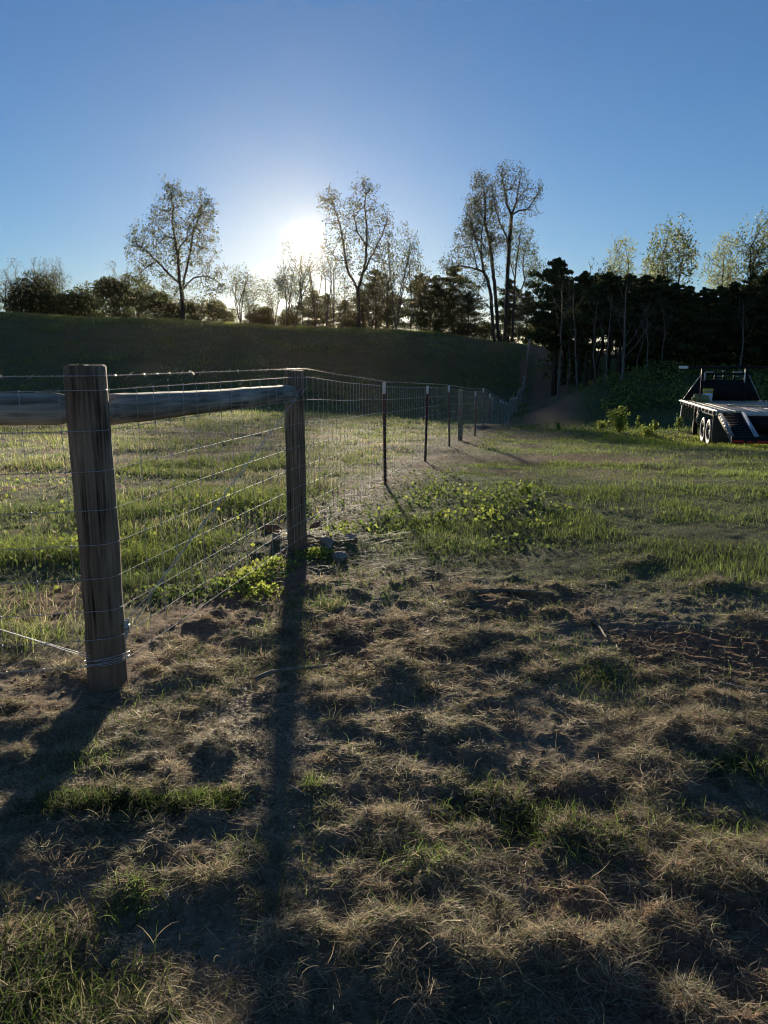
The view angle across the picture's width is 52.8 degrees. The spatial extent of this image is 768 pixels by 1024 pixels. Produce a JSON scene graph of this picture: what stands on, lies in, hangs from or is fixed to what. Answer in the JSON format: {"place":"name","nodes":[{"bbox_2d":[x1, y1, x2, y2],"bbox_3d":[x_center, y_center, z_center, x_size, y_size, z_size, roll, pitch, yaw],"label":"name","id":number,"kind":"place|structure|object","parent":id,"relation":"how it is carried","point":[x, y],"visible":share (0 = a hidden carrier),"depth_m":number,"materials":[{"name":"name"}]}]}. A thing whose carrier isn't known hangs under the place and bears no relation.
{"place":"outdoors","nodes":[
{"label":"outdoors","id":0,"kind":"place"},
{"bbox_2d":[0,316,767,1023],"bbox_3d":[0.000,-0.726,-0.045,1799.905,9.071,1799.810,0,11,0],"label":"ground","id":1,"kind":"structure","parent":0,"point":[534,740],"depth_m":3.87,"materials":[{"name":"plant"}]},
{"bbox_2d":[0,276,59,314],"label":"bush","id":2,"kind":"object","parent":1,"relation":"on","point":[14,301],"visible":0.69,"depth_m":92.90,"materials":[{"name":"green plant"}]},
{"bbox_2d":[0,269,83,314],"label":"bush","id":3,"kind":"object","parent":1,"relation":"on","point":[46,286],"visible":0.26,"depth_m":94.73,"materials":[{"name":"green plant"}]},
{"bbox_2d":[21,289,92,316],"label":"bush","id":4,"kind":"object","parent":1,"relation":"on","point":[61,302],"visible":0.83,"depth_m":92.44,"materials":[{"name":"green plant"}]},
{"bbox_2d":[45,257,73,292],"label":"bare tree","id":5,"kind":"object","parent":1,"relation":"on","point":[62,275],"visible":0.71,"depth_m":98.98,"materials":[{"name":"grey plant"}]},
{"bbox_2d":[21,280,101,316],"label":"bush","id":6,"kind":"object","parent":1,"relation":"on","point":[89,300],"visible":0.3,"depth_m":97.39,"materials":[{"name":"green plant"}]},
{"bbox_2d":[57,287,92,316],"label":"bush","id":7,"kind":"object","parent":1,"relation":"on","point":[72,308],"visible":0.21,"depth_m":97.16,"materials":[{"name":"green plant"}]},
{"bbox_2d":[60,272,163,318],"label":"bush","id":8,"kind":"object","parent":1,"relation":"on","point":[115,289],"visible":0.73,"depth_m":90.45,"materials":[{"name":"green plant"}]},
{"bbox_2d":[110,291,175,318],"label":"bush","id":9,"kind":"object","parent":1,"relation":"on","point":[138,302],"visible":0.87,"depth_m":88.52,"materials":[{"name":"green plant"}]},
{"bbox_2d":[115,284,195,319],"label":"bush","id":10,"kind":"object","parent":1,"relation":"on","point":[153,303],"visible":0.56,"depth_m":91.00,"materials":[{"name":"green plant"}]},
{"bbox_2d":[142,297,194,319],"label":"bush","id":11,"kind":"object","parent":1,"relation":"on","point":[173,306],"visible":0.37,"depth_m":91.94,"materials":[{"name":"green plant"}]},
{"bbox_2d":[123,174,228,319],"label":"tree","id":12,"kind":"object","parent":1,"relation":"on","point":[180,288],"visible":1,"depth_m":80.90,"materials":[{"name":"green plant"}]},
{"bbox_2d":[174,298,232,320],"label":"bush","id":13,"kind":"object","parent":1,"relation":"on","point":[195,309],"visible":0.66,"depth_m":91.21,"materials":[{"name":"green plant"}]},
{"bbox_2d":[192,299,234,322],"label":"bush","id":14,"kind":"object","parent":1,"relation":"on","point":[215,310],"visible":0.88,"depth_m":90.42,"materials":[{"name":"green plant"}]},
{"bbox_2d":[220,307,239,322],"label":"bush","id":15,"kind":"object","parent":1,"relation":"on","point":[230,317],"visible":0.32,"depth_m":93.72,"materials":[{"name":"green plant"}]},
{"bbox_2d":[218,262,267,322],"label":"bare tree","id":16,"kind":"object","parent":1,"relation":"on","point":[236,283],"visible":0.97,"depth_m":86.92,"materials":[{"name":"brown plant"}]},
{"bbox_2d":[237,275,260,313],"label":"bare tree","id":17,"kind":"object","parent":1,"relation":"on","point":[248,305],"visible":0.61,"depth_m":90.94,"materials":[{"name":"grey plant"}]},
{"bbox_2d":[238,311,270,323],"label":"bush","id":18,"kind":"object","parent":1,"relation":"on","point":[254,317],"visible":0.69,"depth_m":88.83,"materials":[{"name":"green plant"}]},
{"bbox_2d":[0,381,511,659],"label":"field grass","id":19,"kind":"structure","parent":1,"relation":"on","point":[264,463],"depth_m":11.34,"materials":[{"name":"green plant"}]},
{"bbox_2d":[237,303,286,325],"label":"bush","id":20,"kind":"object","parent":1,"relation":"on","point":[262,310],"visible":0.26,"depth_m":93.85,"materials":[{"name":"green plant"}]},
{"bbox_2d":[0,339,529,692],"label":"wire fence","id":21,"kind":"object","parent":1,"relation":"on","point":[87,408],"visible":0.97,"depth_m":3.55,"materials":[{"name":"grey metal"}]},
{"bbox_2d":[253,275,288,323],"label":"bare tree","id":22,"kind":"object","parent":1,"relation":"on","point":[274,296],"visible":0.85,"depth_m":87.50,"materials":[{"name":"grey plant"}]},
{"bbox_2d":[262,524,282,531],"bbox_3d":[-0.999,0.158,6.956,0.202,0.094,0.119,0,11,0],"label":"stone","id":23,"kind":"object","parent":1,"relation":"on","point":[267,527],"visible":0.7,"depth_m":6.92,"materials":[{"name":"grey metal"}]},
{"bbox_2d":[261,315,288,325],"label":"bush","id":24,"kind":"object","parent":1,"relation":"on","point":[267,320],"visible":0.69,"depth_m":89.00,"materials":[{"name":"green plant"}]},
{"bbox_2d":[274,239,306,325],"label":"bare tree","id":25,"kind":"object","parent":1,"relation":"on","point":[287,283],"visible":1,"depth_m":84.49,"materials":[{"name":"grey plant"}]},
{"bbox_2d":[254,664,327,680],"bbox_3d":[-0.458,0.766,3.772,0.387,0.042,0.068,-7,13,-32],"label":"stick","id":26,"kind":"object","parent":1,"relation":"on","point":[264,674],"visible":1,"depth_m":3.76,"materials":[{"name":"wood"}]},
{"bbox_2d":[277,305,305,325],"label":"bush","id":27,"kind":"object","parent":1,"relation":"on","point":[283,317],"visible":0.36,"depth_m":93.54,"materials":[{"name":"green plant"}]},
{"bbox_2d":[270,260,314,325],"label":"bare tree","id":28,"kind":"object","parent":1,"relation":"on","point":[305,287],"visible":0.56,"depth_m":88.28,"materials":[{"name":"grey plant"}]},
{"bbox_2d":[287,304,307,326],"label":"cedar tree","id":29,"kind":"object","parent":1,"relation":"on","point":[300,315],"visible":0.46,"depth_m":93.87,"materials":[{"name":"green plant"}]},
{"bbox_2d":[287,248,311,325],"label":"bare tree","id":30,"kind":"object","parent":1,"relation":"on","point":[300,265],"visible":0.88,"depth_m":86.41,"materials":[{"name":"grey plant"}]},
{"bbox_2d":[294,267,322,326],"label":"bare tree","id":31,"kind":"object","parent":1,"relation":"on","point":[309,299],"visible":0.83,"depth_m":89.51,"materials":[{"name":"plant"}]},
{"bbox_2d":[0,311,617,421],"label":"hill grass","id":32,"kind":"structure","parent":1,"relation":"on","point":[336,330],"depth_m":69.58,"materials":[{"name":"green plant"}]},
{"bbox_2d":[298,291,332,326],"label":"cedar tree","id":33,"kind":"object","parent":1,"relation":"on","point":[319,314],"visible":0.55,"depth_m":92.70,"materials":[{"name":"green plant"}]},
{"bbox_2d":[301,251,332,325],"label":"bare tree","id":34,"kind":"object","parent":1,"relation":"on","point":[311,271],"visible":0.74,"depth_m":88.62,"materials":[{"name":"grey plant"}]},
{"bbox_2d":[311,250,340,325],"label":"bare tree","id":35,"kind":"object","parent":1,"relation":"on","point":[325,276],"visible":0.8,"depth_m":87.67,"materials":[{"name":"plant"}]},
{"bbox_2d":[312,293,344,326],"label":"cedar tree","id":36,"kind":"object","parent":1,"relation":"on","point":[324,311],"visible":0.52,"depth_m":93.34,"materials":[{"name":"green plant"}]},
{"bbox_2d":[322,253,347,326],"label":"bare tree","id":37,"kind":"object","parent":1,"relation":"on","point":[333,301],"visible":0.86,"depth_m":85.02,"materials":[{"name":"plant"}]},
{"bbox_2d":[332,551,347,562],"bbox_3d":[-0.340,0.361,5.992,0.084,0.100,0.132,-10,15,-43],"label":"stone","id":38,"kind":"object","parent":1,"relation":"on","point":[338,555],"visible":0.86,"depth_m":5.97,"materials":[{"name":"stone"}]},
{"bbox_2d":[323,316,364,327],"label":"bush","id":39,"kind":"object","parent":1,"relation":"on","point":[349,322],"visible":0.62,"depth_m":89.19,"materials":[{"name":"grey plant"}]},
{"bbox_2d":[325,271,363,327],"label":"bare tree","id":40,"kind":"object","parent":1,"relation":"on","point":[344,302],"visible":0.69,"depth_m":89.17,"materials":[{"name":"plant"}]},
{"bbox_2d":[328,300,363,327],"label":"cedar tree","id":41,"kind":"object","parent":1,"relation":"on","point":[346,311],"visible":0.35,"depth_m":93.58,"materials":[{"name":"green plant"}]},
{"bbox_2d":[1,455,696,610],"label":"weeds","id":42,"kind":"object","parent":1,"relation":"on","point":[240,573],"visible":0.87,"depth_m":6.87,"materials":[{"name":"green plant"}]},
{"bbox_2d":[314,171,394,327],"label":"tree","id":43,"kind":"object","parent":1,"relation":"on","point":[366,245],"visible":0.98,"depth_m":81.82,"materials":[{"name":"green plant"}]},
{"bbox_2d":[352,276,385,327],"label":"bare tree","id":44,"kind":"object","parent":1,"relation":"on","point":[363,298],"visible":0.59,"depth_m":90.06,"materials":[{"name":"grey plant"}]},
{"bbox_2d":[350,268,411,328],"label":"cedar tree","id":45,"kind":"object","parent":1,"relation":"on","point":[379,318],"visible":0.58,"depth_m":91.29,"materials":[{"name":"green plant"}]},
{"bbox_2d":[0,483,767,1023],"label":"green tufts","id":46,"kind":"object","parent":1,"relation":"on","point":[96,799],"visible":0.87,"depth_m":2.59,"materials":[{"name":"green plant"}]},
{"bbox_2d":[0,490,767,1023],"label":"soil clods","id":47,"kind":"object","parent":1,"relation":"on","point":[584,914],"visible":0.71,"depth_m":2.27,"materials":[{"name":"brown soil"}]},
{"bbox_2d":[0,505,767,1023],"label":"thatch","id":48,"kind":"object","parent":1,"relation":"on","point":[492,919],"visible":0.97,"depth_m":2.52,"materials":[{"name":"brown plant"}]},
{"bbox_2d":[1,558,767,1023],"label":"dry stalks","id":49,"kind":"object","parent":1,"relation":"on","point":[457,858],"visible":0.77,"depth_m":2.31,"materials":[{"name":"brown plant"}]},
{"bbox_2d":[366,265,405,329],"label":"bare tree","id":50,"kind":"object","parent":1,"relation":"on","point":[386,302],"visible":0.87,"depth_m":87.68,"materials":[{"name":"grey plant"}]},
{"bbox_2d":[372,292,412,330],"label":"cedar tree","id":51,"kind":"object","parent":1,"relation":"on","point":[400,324],"visible":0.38,"depth_m":93.55,"materials":[{"name":"green plant"}]},
{"bbox_2d":[369,220,423,328],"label":"bare tree","id":52,"kind":"object","parent":1,"relation":"on","point":[396,262],"visible":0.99,"depth_m":82.84,"materials":[{"name":"brown plant"}]},
{"bbox_2d":[392,245,431,328],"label":"bare tree","id":53,"kind":"object","parent":1,"relation":"on","point":[411,286],"visible":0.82,"depth_m":86.64,"materials":[{"name":"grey plant"}]},
{"bbox_2d":[394,273,452,330],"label":"cedar tree","id":54,"kind":"object","parent":1,"relation":"on","point":[424,297],"visible":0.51,"depth_m":99.52,"materials":[{"name":"green plant"}]},
{"bbox_2d":[401,277,465,330],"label":"cedar tree","id":55,"kind":"object","parent":1,"relation":"on","point":[435,286],"visible":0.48,"depth_m":99.30,"materials":[{"name":"green plant"}]},
{"bbox_2d":[416,266,487,333],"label":"cedar tree","id":56,"kind":"object","parent":1,"relation":"on","point":[447,294],"visible":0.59,"depth_m":97.57,"materials":[{"name":"green plant"}]},
{"bbox_2d":[436,196,497,341],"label":"tree","id":57,"kind":"object","parent":1,"relation":"on","point":[483,270],"visible":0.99,"depth_m":80.30,"materials":[{"name":"green plant"}]},
{"bbox_2d":[449,292,489,336],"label":"cedar tree","id":58,"kind":"object","parent":1,"relation":"on","point":[466,300],"visible":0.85,"depth_m":87.14,"materials":[{"name":"green plant"}]},
{"bbox_2d":[456,166,506,341],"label":"tree","id":59,"kind":"object","parent":1,"relation":"on","point":[485,198],"visible":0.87,"depth_m":80.34,"materials":[{"name":"brown plant"}]},
{"bbox_2d":[473,320,501,339],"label":"bush","id":60,"kind":"object","parent":1,"relation":"on","point":[488,332],"visible":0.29,"depth_m":92.45,"materials":[{"name":"green plant"}]},
{"bbox_2d":[482,278,527,342],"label":"cedar tree","id":61,"kind":"object","parent":1,"relation":"on","point":[501,301],"visible":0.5,"depth_m":89.52,"materials":[{"name":"green plant"}]},
{"bbox_2d":[456,588,553,595],"bbox_3d":[0.771,0.516,4.981,0.617,0.058,0.160,0,11,0],"label":"stick","id":62,"kind":"object","parent":1,"relation":"on","point":[495,591],"visible":0.94,"depth_m":4.95,"materials":[{"name":"wood"}]},
{"bbox_2d":[486,159,546,342],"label":"tree","id":63,"kind":"object","parent":1,"relation":"on","point":[508,239],"visible":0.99,"depth_m":80.00,"materials":[{"name":"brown plant"}]},
{"bbox_2d":[268,428,767,604],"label":"clippings","id":64,"kind":"object","parent":1,"relation":"on","point":[479,458],"visible":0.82,"depth_m":9.08,"materials":[{"name":"green plant"}]},
{"bbox_2d":[511,294,527,342],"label":"bare tree","id":65,"kind":"object","parent":1,"relation":"on","point":[519,320],"visible":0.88,"depth_m":85.42,"materials":[{"name":"grey plant"}]},
{"bbox_2d":[501,290,544,343],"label":"cedar tree","id":66,"kind":"object","parent":1,"relation":"on","point":[530,297],"visible":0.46,"depth_m":88.76,"materials":[{"name":"green plant"}]},
{"bbox_2d":[500,217,549,342],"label":"tree","id":67,"kind":"object","parent":1,"relation":"on","point":[517,258],"visible":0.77,"depth_m":82.27,"materials":[{"name":"brown plant"}]},
{"bbox_2d":[286,360,767,624],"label":"lawn grass","id":68,"kind":"structure","parent":1,"relation":"on","point":[654,441],"depth_m":8.40,"materials":[{"name":"green plant"}]},
{"bbox_2d":[515,480,549,499],"bbox_3d":[1.633,-0.230,8.431,0.426,0.231,0.244,0,11,0],"label":"broad leaved plant","id":69,"kind":"object","parent":1,"relation":"on","point":[528,487],"visible":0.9,"depth_m":8.42,"materials":[{"name":"green plant"}]},
{"bbox_2d":[521,257,574,396],"bbox_3d":[12.930,-13.699,58.317,5.437,10.669,5.157,1,11,4],"label":"evergreen tree","id":70,"kind":"object","parent":1,"relation":"on","point":[554,276],"visible":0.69,"depth_m":57.55,"materials":[{"name":"green plant"}]},
{"bbox_2d":[538,345,567,369],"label":"shrub","id":71,"kind":"object","parent":1,"relation":"on","point":[550,355],"visible":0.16,"depth_m":70.03,"materials":[{"name":"green plant"}]},
{"bbox_2d":[534,286,585,384],"bbox_3d":[14.943,-14.636,64.413,4.887,8.678,5.152,-4,12,-19],"label":"evergreen tree","id":72,"kind":"object","parent":1,"relation":"on","point":[563,382],"visible":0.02,"depth_m":64.63,"materials":[{"name":"plant"}]},
{"bbox_2d":[550,280,572,399],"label":"sapling","id":73,"kind":"object","parent":1,"relation":"on","point":[559,367],"visible":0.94,"depth_m":48.86,"materials":[{"name":"brown plant"}]},
{"bbox_2d":[527,346,601,382],"bbox_3d":[15.446,-12.241,64.858,5.787,4.224,5.614,-9,14,-39],"label":"shrub","id":74,"kind":"object","parent":1,"relation":"on","point":[572,372],"visible":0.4,"depth_m":64.51,"materials":[{"name":"green plant"}]},
{"bbox_2d":[561,274,589,392],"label":"sapling","id":75,"kind":"object","parent":1,"relation":"on","point":[575,332],"visible":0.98,"depth_m":46.91,"materials":[{"name":"brown plant"}]},
{"bbox_2d":[554,270,603,386],"bbox_3d":[14.161,-12.971,55.747,4.894,8.578,3.828,-5,12,-26],"label":"evergreen tree","id":76,"kind":"object","parent":1,"relation":"on","point":[583,279],"visible":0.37,"depth_m":54.84,"materials":[{"name":"green plant"}]},
{"bbox_2d":[560,287,616,387],"bbox_3d":[12.821,-10.844,48.932,3.353,6.493,3.535,10,15,42],"label":"evergreen tree","id":77,"kind":"object","parent":1,"relation":"on","point":[583,324],"visible":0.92,"depth_m":48.41,"materials":[{"name":"green plant"}]},
{"bbox_2d":[587,294,604,386],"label":"sapling","id":78,"kind":"object","parent":1,"relation":"on","point":[594,343],"visible":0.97,"depth_m":45.80,"materials":[{"name":"brown plant"}]},
{"bbox_2d":[588,273,617,379],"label":"evergreen tree","id":79,"kind":"object","parent":1,"relation":"on","point":[592,366],"visible":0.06,"depth_m":58.74,"materials":[{"name":"plant"}]},
{"bbox_2d":[574,256,632,379],"bbox_3d":[16.097,-14.681,59.896,5.744,9.933,4.526,10,15,42],"label":"bare tree","id":80,"kind":"object","parent":1,"relation":"on","point":[598,360],"visible":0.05,"depth_m":59.82,"materials":[{"name":"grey plant"}]},
{"bbox_2d":[576,272,644,375],"bbox_3d":[15.696,-13.100,54.641,4.414,7.530,5.642,-4,12,-19],"label":"evergreen tree","id":81,"kind":"object","parent":1,"relation":"on","point":[611,284],"visible":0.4,"depth_m":53.70,"materials":[{"name":"green plant"}]},
{"bbox_2d":[597,294,629,387],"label":"sapling","id":82,"kind":"object","parent":1,"relation":"on","point":[611,305],"visible":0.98,"depth_m":43.86,"materials":[{"name":"brown plant"}]},
{"bbox_2d":[604,403,631,432],"bbox_3d":[7.306,-2.928,24.165,0.831,0.979,0.803,5,12,25],"label":"plant","id":83,"kind":"object","parent":1,"relation":"on","point":[620,418],"visible":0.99,"depth_m":24.06,"materials":[{"name":"green plant"}]},
{"bbox_2d":[603,231,638,363],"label":"leafy tree","id":84,"kind":"object","parent":1,"relation":"on","point":[627,261],"visible":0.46,"depth_m":64.88,"materials":[{"name":"green plant"}]},
{"bbox_2d":[600,296,644,376],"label":"evergreen tree","id":85,"kind":"object","parent":1,"relation":"on","point":[629,315],"visible":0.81,"depth_m":47.30,"materials":[{"name":"green plant"}]},
{"bbox_2d":[611,273,639,367],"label":"evergreen tree","id":86,"kind":"object","parent":1,"relation":"on","point":[631,277],"visible":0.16,"depth_m":59.43,"materials":[{"name":"plant"}]},
{"bbox_2d":[604,318,650,372],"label":"evergreen tree","id":87,"kind":"object","parent":1,"relation":"on","point":[628,362],"visible":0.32,"depth_m":48.71,"materials":[{"name":"plant"}]},
{"bbox_2d":[611,271,653,384],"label":"sapling","id":88,"kind":"object","parent":1,"relation":"on","point":[624,334],"visible":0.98,"depth_m":43.00,"materials":[{"name":"brown plant"}]},
{"bbox_2d":[619,274,668,326],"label":"evergreen tree","id":89,"kind":"object","parent":1,"relation":"on","point":[644,293],"visible":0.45,"depth_m":52.67,"materials":[{"name":"green plant"}]},
{"bbox_2d":[615,274,685,343],"bbox_3d":[21.016,-14.307,58.335,5.763,7.036,6.048,-8,14,-35],"label":"evergreen tree","id":90,"kind":"object","parent":1,"relation":"on","point":[659,279],"visible":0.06,"depth_m":57.50,"materials":[{"name":"plant"}]},
{"bbox_2d":[625,297,691,369],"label":"evergreen tree","id":91,"kind":"object","parent":1,"relation":"on","point":[654,349],"visible":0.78,"depth_m":46.30,"materials":[{"name":"green plant"}]},
{"bbox_2d":[638,210,702,285],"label":"leafy tree","id":92,"kind":"object","parent":1,"relation":"on","point":[664,271],"visible":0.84,"depth_m":62.35,"materials":[{"name":"green plant"}]},
{"bbox_2d":[638,282,707,356],"bbox_3d":[19.853,-12.724,52.677,5.607,5.649,6.059,3,11,13],"label":"evergreen tree","id":93,"kind":"object","parent":1,"relation":"on","point":[675,291],"visible":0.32,"depth_m":51.86,"materials":[{"name":"green plant"}]},
{"bbox_2d":[598,359,767,415],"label":"bank weeds","id":94,"kind":"object","parent":1,"relation":"on","point":[683,376],"visible":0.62,"depth_m":41.56,"materials":[{"name":"green plant"}]},
{"bbox_2d":[678,287,733,357],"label":"evergreen tree","id":95,"kind":"object","parent":1,"relation":"on","point":[706,300],"visible":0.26,"depth_m":50.92,"materials":[{"name":"plant"}]},
{"bbox_2d":[676,366,767,443],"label":"flatbed trailer","id":96,"kind":"object","parent":1,"relation":"on","point":[733,424],"visible":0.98,"depth_m":22.86,"materials":[{"name":"black metal"}]},
{"bbox_2d":[697,230,748,288],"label":"leafy tree","id":97,"kind":"object","parent":1,"relation":"on","point":[728,278],"visible":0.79,"depth_m":61.08,"materials":[{"name":"green plant"}]},
{"bbox_2d":[712,281,752,362],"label":"evergreen tree","id":98,"kind":"object","parent":1,"relation":"on","point":[731,292],"visible":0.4,"depth_m":50.01,"materials":[{"name":"plant"}]},
{"bbox_2d":[718,294,767,371],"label":"evergreen tree","id":99,"kind":"object","parent":1,"relation":"on","point":[755,353],"visible":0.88,"depth_m":44.50,"materials":[{"name":"green plant"}]},
{"bbox_2d":[732,273,760,351],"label":"evergreen tree","id":100,"kind":"object","parent":1,"relation":"on","point":[752,277],"visible":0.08,"depth_m":53.75,"materials":[{"name":"plant"}]},
{"bbox_2d":[727,206,767,284],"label":"leafy tree","id":101,"kind":"object","parent":1,"relation":"on","point":[760,251],"visible":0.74,"depth_m":57.09,"materials":[{"name":"green plant"}]},
{"bbox_2d":[736,295,758,379],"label":"sapling","id":102,"kind":"object","parent":1,"relation":"on","point":[740,370],"visible":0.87,"depth_m":40.10,"materials":[{"name":"brown plant"}]},
{"bbox_2d":[731,272,767,355],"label":"evergreen tree","id":103,"kind":"object","parent":1,"relation":"on","point":[762,283],"visible":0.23,"depth_m":48.29,"materials":[{"name":"plant"}]},
{"bbox_2d":[0,0,767,349],"label":"sky","id":104,"kind":"structure","parent":0,"point":[628,113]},
{"bbox_2d":[691,394,709,401],"bbox_3d":[10.411,-3.757,25.441,0.559,0.240,0.522,2,11,12],"label":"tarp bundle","id":105,"kind":"object","parent":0,"point":[699,398],"visible":1,"depth_m":25.28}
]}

